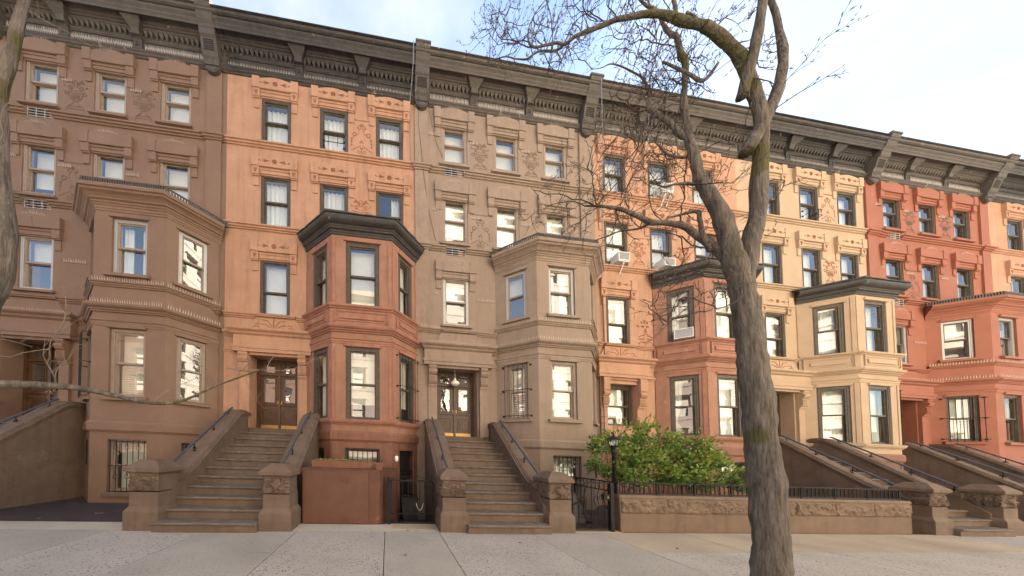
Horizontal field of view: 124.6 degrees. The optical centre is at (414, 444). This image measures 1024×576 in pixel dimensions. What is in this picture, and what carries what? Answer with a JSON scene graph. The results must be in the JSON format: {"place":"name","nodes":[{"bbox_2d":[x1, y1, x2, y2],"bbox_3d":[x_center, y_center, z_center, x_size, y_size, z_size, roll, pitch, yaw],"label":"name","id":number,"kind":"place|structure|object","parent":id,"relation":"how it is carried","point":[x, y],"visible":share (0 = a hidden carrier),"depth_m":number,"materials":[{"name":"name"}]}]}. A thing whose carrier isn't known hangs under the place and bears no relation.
{"place":"outdoors","nodes":[
{"label":"outdoors","id":0,"kind":"place"},
{"bbox_2d":[0,497,927,544],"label":"pavement","id":1,"kind":"structure","parent":0,"point":[80,509],"depth_m":6.33,"materials":[{"name":"concrete"}]},
{"bbox_2d":[0,398,85,508],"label":"stoop","id":2,"kind":"object","parent":1,"relation":"on","point":[42,451],"visible":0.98,"depth_m":7.02,"materials":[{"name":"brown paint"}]},
{"bbox_2d":[122,407,322,532],"bbox_3d":[-4.202,0.817,6.811,3.090,3.993,3.570,0,-2,-6],"label":"stoop","id":3,"kind":"object","parent":1,"relation":"on","point":[218,475],"visible":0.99,"depth_m":5.65,"materials":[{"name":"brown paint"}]},
{"bbox_2d":[301,466,396,524],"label":"areaway wall","id":4,"kind":"structure","parent":1,"relation":"on","point":[332,495],"depth_m":5.96,"materials":[{"name":"red paint"}]},
{"bbox_2d":[311,458,374,468],"bbox_3d":[-1.768,0.481,6.653,1.525,0.282,0.406,0,-2,-6],"label":"planter","id":5,"kind":"object","parent":4,"relation":"on","point":[343,463],"visible":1,"depth_m":6.47,"materials":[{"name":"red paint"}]},
{"bbox_2d":[401,495,418,521],"bbox_3d":[-0.129,1.972,7.575,0.500,0.928,0.500,0,-2,-6],"label":"waste bin","id":6,"kind":"object","parent":1,"relation":"on","point":[409,517],"visible":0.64,"depth_m":7.36,"materials":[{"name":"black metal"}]},
{"bbox_2d":[387,476,434,523],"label":"iron gate","id":7,"kind":"structure","parent":1,"relation":"on","point":[389,498],"depth_m":6.18,"materials":[{"name":"black metal"}]},
{"bbox_2d":[423,417,575,534],"bbox_3d":[1.939,1.057,7.419,3.090,3.993,3.570,0,-2,-6],"label":"stoop","id":8,"kind":"object","parent":1,"relation":"on","point":[506,487],"visible":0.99,"depth_m":6.41,"materials":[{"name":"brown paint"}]},
{"bbox_2d":[570,488,585,522],"bbox_3d":[4.300,1.941,7.305,0.840,1.511,0.920,0,-2,-6],"label":"covered heap","id":9,"kind":"object","parent":1,"relation":"on","point":[575,504],"visible":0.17,"depth_m":7.06,"materials":[{"name":"black plastic"}]},
{"bbox_2d":[571,481,618,531],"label":"iron gate","id":10,"kind":"structure","parent":1,"relation":"on","point":[609,496],"depth_m":6.13,"materials":[{"name":"black metal"}]},
{"bbox_2d":[606,432,620,492],"bbox_3d":[5.007,0.934,6.529,0.290,2.497,0.290,0,-2,-6],"label":"garden lamp","id":11,"kind":"object","parent":1,"relation":"on","point":[613,437],"visible":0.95,"depth_m":6.51,"materials":[{"name":"black metal"}]},
{"bbox_2d":[583,413,745,509],"bbox_3d":[6.995,0.631,7.285,5.314,3.039,1.538,0,-2,-6],"label":"shrub","id":12,"kind":"object","parent":1,"relation":"on","point":[671,471],"visible":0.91,"depth_m":7.07,"materials":[{"name":"green plant"}]},
{"bbox_2d":[614,493,912,533],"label":"wall","id":13,"kind":"structure","parent":1,"relation":"on","point":[647,513],"depth_m":6.45,"materials":[{"name":"brown stone"}]},
{"bbox_2d":[573,476,901,500],"bbox_3d":[8.962,1.240,7.422,8.394,0.676,1.514,0,-2,-6],"label":"iron railing","id":14,"kind":"object","parent":13,"relation":"on","point":[800,493],"visible":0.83,"depth_m":6.75,"materials":[{"name":"black metal"}]},
{"bbox_2d":[778,434,1023,536],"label":"stoop","id":15,"kind":"object","parent":1,"relation":"on","point":[977,510],"visible":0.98,"depth_m":7.77,"materials":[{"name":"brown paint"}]},
{"bbox_2d":[902,441,1023,521],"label":"stoop","id":16,"kind":"object","parent":1,"relation":"on","point":[958,465],"visible":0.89,"depth_m":9.86,"materials":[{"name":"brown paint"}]},
{"bbox_2d":[0,521,1023,575],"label":"sidewalk","id":17,"kind":"structure","parent":0,"point":[43,548],"depth_m":4.53,"materials":[{"name":"grey concrete"}]},
{"bbox_2d":[0,0,323,405],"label":"street tree","id":18,"kind":"object","parent":17,"relation":"on","point":[10,54],"visible":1,"depth_m":2.49,"materials":[{"name":"brown plant"}]},
{"bbox_2d":[458,0,874,575],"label":"street tree","id":19,"kind":"object","parent":17,"relation":"on","point":[733,252],"visible":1,"depth_m":2.90,"materials":[{"name":"brown plant"}]},
{"bbox_2d":[211,0,1023,158],"label":"sky","id":20,"kind":"structure","parent":0,"point":[949,72],"materials":[{"name":"white"}]},
{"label":"ground","id":21,"kind":"structure","parent":0,"visible":0},
{"bbox_2d":[0,0,227,502],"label":"rowhouse","id":22,"kind":"structure","parent":21,"relation":"on","point":[123,156],"depth_m":8.12,"materials":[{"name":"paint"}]},
{"bbox_2d":[19,236,53,289],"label":"window","id":23,"kind":"structure","parent":22,"relation":"in","point":[44,253],"depth_m":8.11,"materials":[{"name":"beige wood"}]},
{"bbox_2d":[26,345,51,412],"bbox_3d":[-11.957,-1.978,8.337,0.628,2.407,0.139,0,-2,-6],"label":"front door","id":24,"kind":"structure","parent":22,"relation":"in","point":[35,397],"depth_m":8.33,"materials":[{"name":"brown wood"}]},
{"bbox_2d":[22,145,56,194],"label":"window","id":25,"kind":"structure","parent":22,"relation":"in","point":[45,170],"depth_m":8.21,"materials":[{"name":"beige paint"}]},
{"bbox_2d":[25,61,58,104],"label":"window","id":26,"kind":"structure","parent":22,"relation":"in","point":[48,84],"depth_m":8.28,"materials":[{"name":"beige paint"}]},
{"bbox_2d":[48,346,58,400],"bbox_3d":[-11.331,-1.952,8.399,0.673,2.407,0.139,0,-2,-6],"label":"front door","id":27,"kind":"structure","parent":22,"relation":"in","point":[52,393],"depth_m":8.37,"materials":[{"name":"brown wood"}]},
{"bbox_2d":[93,154,125,180],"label":"window","id":28,"kind":"structure","parent":22,"relation":"in","point":[116,171],"depth_m":8.44,"materials":[{"name":"glass"}]},
{"bbox_2d":[95,72,126,114],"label":"window","id":29,"kind":"structure","parent":22,"relation":"in","point":[116,95],"depth_m":8.48,"materials":[{"name":"beige paint"}]},
{"bbox_2d":[110,329,145,396],"bbox_3d":[-8.144,-2.288,7.590,0.930,1.990,0.302,0,-2,-6],"label":"window","id":30,"kind":"structure","parent":22,"relation":"in","point":[133,378],"depth_m":7.65,"materials":[{"name":"beige paint"}]},
{"bbox_2d":[110,439,146,490],"bbox_3d":[-8.071,0.623,7.519,1.000,1.533,0.262,0,-2,-6],"label":"window","id":31,"kind":"structure","parent":22,"relation":"in","point":[131,450],"depth_m":7.59,"materials":[{"name":"beige paint"}]},
{"bbox_2d":[113,219,146,274],"bbox_3d":[-8.169,-5.637,7.672,0.920,1.669,0.292,0,-2,-6],"label":"window","id":32,"kind":"structure","parent":22,"relation":"in","point":[129,249],"depth_m":7.59,"materials":[{"name":"beige metal"}]},
{"bbox_2d":[160,163,190,202],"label":"window","id":33,"kind":"structure","parent":22,"relation":"in","point":[179,182],"depth_m":8.64,"materials":[{"name":"white fabric"}]},
{"bbox_2d":[161,83,191,123],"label":"window","id":34,"kind":"structure","parent":22,"relation":"in","point":[181,105],"depth_m":8.67,"materials":[{"name":"beige paint"}]},
{"bbox_2d":[176,337,205,402],"bbox_3d":[-6.865,-2.219,8.024,0.172,1.936,0.690,-2,-2,40],"label":"window","id":35,"kind":"structure","parent":22,"relation":"in","point":[202,346],"depth_m":8.02,"materials":[{"name":"beige paint"}]},
{"bbox_2d":[178,231,207,293],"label":"window","id":36,"kind":"structure","parent":22,"relation":"in","point":[182,236],"depth_m":8.11,"materials":[{"name":"beige metal"}]},
{"bbox_2d":[215,5,424,545],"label":"rowhouse","id":37,"kind":"structure","parent":21,"relation":"on","point":[324,249],"depth_m":8.71,"materials":[{"name":"stone"}]},
{"bbox_2d":[260,360,279,428],"bbox_3d":[-4.977,-1.704,9.029,0.628,2.407,0.139,0,-2,-6],"label":"front door","id":38,"kind":"structure","parent":37,"relation":"in","point":[268,410],"depth_m":9.02,"materials":[{"name":"brown wood"}]},
{"bbox_2d":[260,260,289,315],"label":"window","id":39,"kind":"structure","parent":37,"relation":"in","point":[278,280],"depth_m":8.94,"materials":[{"name":"glass"}]},
{"bbox_2d":[261,176,290,226],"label":"window","id":40,"kind":"structure","parent":37,"relation":"in","point":[276,210],"depth_m":9.01,"materials":[{"name":"brown paint"}]},
{"bbox_2d":[262,99,290,143],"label":"window","id":41,"kind":"structure","parent":37,"relation":"in","point":[277,128],"depth_m":8.97,"materials":[{"name":"brown paint"}]},
{"bbox_2d":[278,361,297,428],"bbox_3d":[-4.351,-1.679,9.091,0.673,2.407,0.139,0,-2,-6],"label":"front door","id":42,"kind":"structure","parent":37,"relation":"in","point":[287,412],"depth_m":9.08,"materials":[{"name":"brown wood"}]},
{"bbox_2d":[314,246,326,308],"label":"window","id":43,"kind":"structure","parent":37,"relation":"in","point":[321,254],"depth_m":8.58,"materials":[{"name":"brown paint"}]},
{"bbox_2d":[314,348,327,417],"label":"window","id":44,"kind":"structure","parent":37,"relation":"in","point":[317,354],"depth_m":8.48,"materials":[{"name":"brown paint"}]},
{"bbox_2d":[320,108,347,151],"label":"window","id":45,"kind":"structure","parent":37,"relation":"in","point":[329,127],"depth_m":9.16,"materials":[{"name":"brown paint"}]},
{"bbox_2d":[320,184,347,212],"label":"window","id":46,"kind":"structure","parent":37,"relation":"in","point":[337,202],"depth_m":9.18,"materials":[{"name":"white fabric"}]},
{"bbox_2d":[346,242,378,305],"bbox_3d":[-1.617,-5.247,8.273,1.030,2.084,0.262,0,-2,-6],"label":"window","id":47,"kind":"structure","parent":37,"relation":"in","point":[362,269],"depth_m":8.36,"materials":[{"name":"brown paint"}]},
{"bbox_2d":[345,448,379,466],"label":"window","id":48,"kind":"structure","parent":37,"relation":"in","point":[360,449],"depth_m":8.26,"materials":[{"name":"brown paint"}]},
{"bbox_2d":[346,347,379,419],"bbox_3d":[-1.596,-1.863,8.184,1.030,2.274,0.262,0,-2,-6],"label":"window","id":49,"kind":"structure","parent":37,"relation":"in","point":[362,370],"depth_m":8.27,"materials":[{"name":"glass"}]},
{"bbox_2d":[376,117,402,159],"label":"window","id":50,"kind":"structure","parent":37,"relation":"in","point":[389,143],"depth_m":9.38,"materials":[{"name":"brown paint"}]},
{"bbox_2d":[376,191,402,224],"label":"window","id":51,"kind":"structure","parent":37,"relation":"in","point":[396,207],"depth_m":9.26,"materials":[{"name":"brown paint"}]},
{"bbox_2d":[398,255,410,317],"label":"window","id":52,"kind":"structure","parent":37,"relation":"in","point":[407,292],"depth_m":8.93,"materials":[{"name":"brown paint"}]},
{"bbox_2d":[399,354,413,423],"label":"window","id":53,"kind":"structure","parent":37,"relation":"in","point":[410,362],"depth_m":8.91,"materials":[{"name":"brown paint"}]},
{"bbox_2d":[400,451,412,519],"bbox_3d":[-0.326,1.337,8.646,0.140,2.254,0.700,-2,-2,39],"label":"iron door","id":54,"kind":"structure","parent":37,"relation":"in","point":[405,470],"depth_m":8.68,"materials":[{"name":"black metal"}]},
{"bbox_2d":[412,38,605,519],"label":"rowhouse","id":55,"kind":"structure","parent":21,"relation":"on","point":[506,314],"depth_m":9.33,"materials":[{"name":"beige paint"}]},
{"bbox_2d":[437,372,453,435],"bbox_3d":[1.164,-1.464,9.637,0.628,2.407,0.139,0,-2,-6],"label":"front door","id":56,"kind":"structure","parent":55,"relation":"in","point":[446,418],"depth_m":9.63,"materials":[{"name":"brown wood"}]},
{"bbox_2d":[441,128,466,164],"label":"window","id":57,"kind":"structure","parent":55,"relation":"in","point":[454,150],"depth_m":9.62,"materials":[{"name":"beige paint"}]},
{"bbox_2d":[442,200,467,243],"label":"window","id":58,"kind":"structure","parent":55,"relation":"in","point":[454,220],"depth_m":9.60,"materials":[{"name":"white glass"}]},
{"bbox_2d":[443,279,468,325],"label":"window","id":59,"kind":"structure","parent":55,"relation":"in","point":[459,294],"depth_m":9.44,"materials":[{"name":"white glass"}]},
{"bbox_2d":[453,373,470,436],"bbox_3d":[1.790,-1.438,9.699,0.673,2.407,0.139,0,-2,-6],"label":"front door","id":60,"kind":"structure","parent":55,"relation":"in","point":[462,420],"depth_m":9.69,"materials":[{"name":"brown wood"}]},
{"bbox_2d":[493,136,517,171],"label":"window","id":61,"kind":"structure","parent":55,"relation":"in","point":[503,157],"depth_m":9.81,"materials":[{"name":"white glass"}]},
{"bbox_2d":[494,207,518,247],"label":"window","id":62,"kind":"structure","parent":55,"relation":"in","point":[504,229],"depth_m":9.85,"materials":[{"name":"glass"}]},
{"bbox_2d":[505,270,525,319],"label":"window","id":63,"kind":"structure","parent":55,"relation":"in","point":[516,289],"depth_m":9.29,"materials":[{"name":"beige metal"}]},
{"bbox_2d":[507,363,527,418],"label":"window","id":64,"kind":"structure","parent":55,"relation":"in","point":[517,376],"depth_m":9.21,"materials":[{"name":"glass"}]},
{"bbox_2d":[543,144,566,179],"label":"window","id":65,"kind":"structure","parent":55,"relation":"in","point":[550,165],"depth_m":10.01,"materials":[{"name":"glass"}]},
{"bbox_2d":[544,214,567,235],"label":"window","id":66,"kind":"structure","parent":55,"relation":"in","point":[551,227],"depth_m":10.00,"materials":[{"name":"white glass"}]},
{"bbox_2d":[549,268,573,314],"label":"window","id":67,"kind":"structure","parent":55,"relation":"in","point":[562,293],"depth_m":8.93,"materials":[{"name":"beige metal"}]},
{"bbox_2d":[551,361,576,419],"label":"window","id":68,"kind":"structure","parent":55,"relation":"in","point":[559,376],"depth_m":8.97,"materials":[{"name":"beige paint"}]},
{"bbox_2d":[553,455,580,499],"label":"window","id":69,"kind":"structure","parent":55,"relation":"in","point":[556,463],"depth_m":8.93,"materials":[{"name":"glass"}]},
{"bbox_2d":[593,79,763,504],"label":"rowhouse","id":70,"kind":"structure","parent":21,"relation":"on","point":[687,387],"depth_m":9.96,"materials":[{"name":"stone"}]},
{"bbox_2d":[603,154,625,192],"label":"window","id":71,"kind":"structure","parent":70,"relation":"in","point":[621,159],"depth_m":10.21,"materials":[{"name":"glass"}]},
{"bbox_2d":[604,222,627,265],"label":"window","id":72,"kind":"structure","parent":70,"relation":"in","point":[615,240],"depth_m":10.14,"materials":[{"name":"glass"}]},
{"bbox_2d":[606,296,629,343],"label":"window","id":73,"kind":"structure","parent":70,"relation":"in","point":[613,309],"depth_m":10.15,"materials":[{"name":"brown paint"}]},
{"bbox_2d":[610,251,629,274],"bbox_3d":[7.823,-6.821,9.925,0.464,0.710,0.380,0,-2,-6],"label":"air conditioner","id":74,"kind":"object","parent":70,"relation":"attached to","point":[620,258],"visible":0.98,"depth_m":9.78,"materials":[{"name":"white plastic"}]},
{"bbox_2d":[608,385,631,425],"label":"window","id":75,"kind":"structure","parent":70,"relation":"in","point":[616,408],"depth_m":10.23,"materials":[{"name":"glass"}]},
{"bbox_2d":[647,161,669,198],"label":"window","id":76,"kind":"structure","parent":70,"relation":"in","point":[655,165],"depth_m":10.38,"materials":[{"name":"brown paint"}]},
{"bbox_2d":[649,228,671,268],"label":"window","id":77,"kind":"structure","parent":70,"relation":"in","point":[655,253],"depth_m":10.35,"materials":[{"name":"brown paint"}]},
{"bbox_2d":[653,182,673,206],"bbox_3d":[9.715,-9.656,10.191,0.464,0.706,0.380,0,-2,-6],"label":"air conditioner","id":78,"kind":"object","parent":70,"relation":"attached to","point":[665,193],"visible":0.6,"depth_m":10.12,"materials":[{"name":"white plastic"}]},
{"bbox_2d":[655,257,675,269],"bbox_3d":[9.713,-6.936,10.117,0.464,0.330,0.380,0,-2,-6],"label":"air conditioner","id":79,"kind":"object","parent":70,"relation":"attached to","point":[662,264],"visible":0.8,"depth_m":9.97,"materials":[{"name":"white plastic"}]},
{"bbox_2d":[666,286,694,342],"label":"window","id":80,"kind":"structure","parent":70,"relation":"in","point":[673,325],"depth_m":9.82,"materials":[{"name":"brown paint"}]},
{"bbox_2d":[672,327,693,341],"bbox_3d":[9.851,-4.022,9.582,0.504,0.364,0.280,-1,-2,36],"label":"air conditioner","id":81,"kind":"object","parent":70,"relation":"attached to","point":[682,334],"visible":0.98,"depth_m":9.50,"materials":[{"name":"white plastic"}]},
{"bbox_2d":[669,375,699,435],"bbox_3d":[9.978,-1.401,9.681,0.760,2.219,0.286,-1,-2,36],"label":"window","id":82,"kind":"structure","parent":70,"relation":"in","point":[676,383],"depth_m":9.72,"materials":[{"name":"brown paint"}]},
{"bbox_2d":[694,236,714,259],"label":"window","id":83,"kind":"structure","parent":70,"relation":"in","point":[699,253],"depth_m":10.58,"materials":[{"name":"glass"}]},
{"bbox_2d":[713,283,734,337],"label":"window","id":84,"kind":"structure","parent":70,"relation":"in","point":[721,315],"depth_m":9.66,"materials":[{"name":"white glass"}]},
{"bbox_2d":[717,374,742,437],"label":"window","id":85,"kind":"structure","parent":70,"relation":"in","point":[723,390],"depth_m":9.48,"materials":[{"name":"glass"}]},
{"bbox_2d":[735,112,912,469],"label":"rowhouse","id":86,"kind":"structure","parent":21,"relation":"on","point":[828,311],"depth_m":10.60,"materials":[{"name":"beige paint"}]},
{"bbox_2d":[762,243,782,283],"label":"window","id":87,"kind":"structure","parent":86,"relation":"in","point":[766,254],"depth_m":10.84,"materials":[{"name":"glass"}]},
{"bbox_2d":[767,181,779,214],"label":"window","id":88,"kind":"structure","parent":86,"relation":"in","point":[775,207],"depth_m":10.88,"materials":[{"name":"brown paint"}]},
{"bbox_2d":[764,312,785,356],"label":"window","id":89,"kind":"structure","parent":86,"relation":"in","point":[769,322],"depth_m":10.76,"materials":[{"name":"glass"}]},
{"bbox_2d":[798,185,817,220],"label":"window","id":90,"kind":"structure","parent":86,"relation":"in","point":[813,202],"depth_m":11.08,"materials":[{"name":"brown paint"}]},
{"bbox_2d":[801,248,821,286],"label":"window","id":91,"kind":"structure","parent":86,"relation":"in","point":[816,264],"depth_m":11.02,"materials":[{"name":"brown paint"}]},
{"bbox_2d":[812,303,844,355],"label":"window","id":92,"kind":"structure","parent":86,"relation":"in","point":[824,338],"depth_m":10.44,"materials":[{"name":"glass"}]},
{"bbox_2d":[816,386,851,442],"bbox_3d":[16.476,-1.146,10.323,0.760,2.219,0.281,-1,-2,36],"label":"window","id":93,"kind":"structure","parent":86,"relation":"in","point":[829,415],"depth_m":10.33,"materials":[{"name":"white glass"}]},
{"bbox_2d":[837,191,855,225],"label":"window","id":94,"kind":"structure","parent":86,"relation":"in","point":[850,198],"depth_m":11.27,"materials":[{"name":"brown paint"}]},
{"bbox_2d":[840,253,858,279],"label":"window","id":95,"kind":"structure","parent":86,"relation":"in","point":[853,259],"depth_m":11.20,"materials":[{"name":"brown paint"}]},
{"bbox_2d":[864,300,886,351],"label":"window","id":96,"kind":"structure","parent":86,"relation":"in","point":[880,328],"depth_m":10.17,"materials":[{"name":"brown paint"}]},
{"bbox_2d":[868,385,891,444],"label":"window","id":97,"kind":"structure","parent":86,"relation":"in","point":[884,401],"depth_m":10.07,"materials":[{"name":"brown paint"}]},
{"bbox_2d":[863,130,1023,467],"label":"rowhouse","id":98,"kind":"structure","parent":21,"relation":"on","point":[926,217],"depth_m":11.26,"materials":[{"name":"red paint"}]},
{"bbox_2d":[882,199,899,228],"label":"window","id":99,"kind":"structure","parent":98,"relation":"in","point":[894,210],"depth_m":11.51,"materials":[{"name":"brown paint"}]},
{"bbox_2d":[886,259,902,294],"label":"window","id":100,"kind":"structure","parent":98,"relation":"in","point":[897,265],"depth_m":11.45,"materials":[{"name":"brown paint"}]},
{"bbox_2d":[896,326,906,362],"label":"window","id":101,"kind":"structure","parent":98,"relation":"in","point":[901,334],"depth_m":11.36,"materials":[{"name":"silver metal"}]},
{"bbox_2d":[918,205,934,233],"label":"window","id":102,"kind":"structure","parent":98,"relation":"in","point":[929,211],"depth_m":11.71,"materials":[{"name":"brown paint"}]},
{"bbox_2d":[922,264,938,298],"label":"window","id":103,"kind":"structure","parent":98,"relation":"in","point":[932,270],"depth_m":11.64,"materials":[{"name":"brown paint"}]},
{"bbox_2d":[941,319,973,359],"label":"window","id":104,"kind":"structure","parent":98,"relation":"in","point":[952,330],"depth_m":11.08,"materials":[{"name":"silver metal"}]},
{"bbox_2d":[953,210,968,238],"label":"window","id":105,"kind":"structure","parent":98,"relation":"in","point":[962,216],"depth_m":11.90,"materials":[{"name":"brown paint"}]},
{"bbox_2d":[945,396,978,440],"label":"window","id":106,"kind":"structure","parent":98,"relation":"in","point":[973,403],"depth_m":11.07,"materials":[{"name":"glass"}]},
{"bbox_2d":[957,269,972,297],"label":"window","id":107,"kind":"structure","parent":98,"relation":"in","point":[966,274],"depth_m":11.83,"materials":[{"name":"brown paint"}]},
{"bbox_2d":[999,318,1014,355],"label":"window","id":108,"kind":"structure","parent":98,"relation":"in","point":[1007,324],"depth_m":10.84,"materials":[{"name":"silver metal"}]},
{"bbox_2d":[1004,395,1020,442],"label":"window","id":109,"kind":"structure","parent":98,"relation":"in","point":[1013,404],"depth_m":10.75,"materials":[{"name":"brown paint"}]},
{"bbox_2d":[988,159,1023,439],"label":"rowhouse","id":110,"kind":"structure","parent":21,"relation":"on","point":[1006,214],"depth_m":11.98,"materials":[{"name":"stone"}]},
{"bbox_2d":[1007,219,1022,250],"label":"window","id":111,"kind":"structure","parent":110,"relation":"in","point":[1016,235],"depth_m":12.18,"materials":[{"name":"glass"}]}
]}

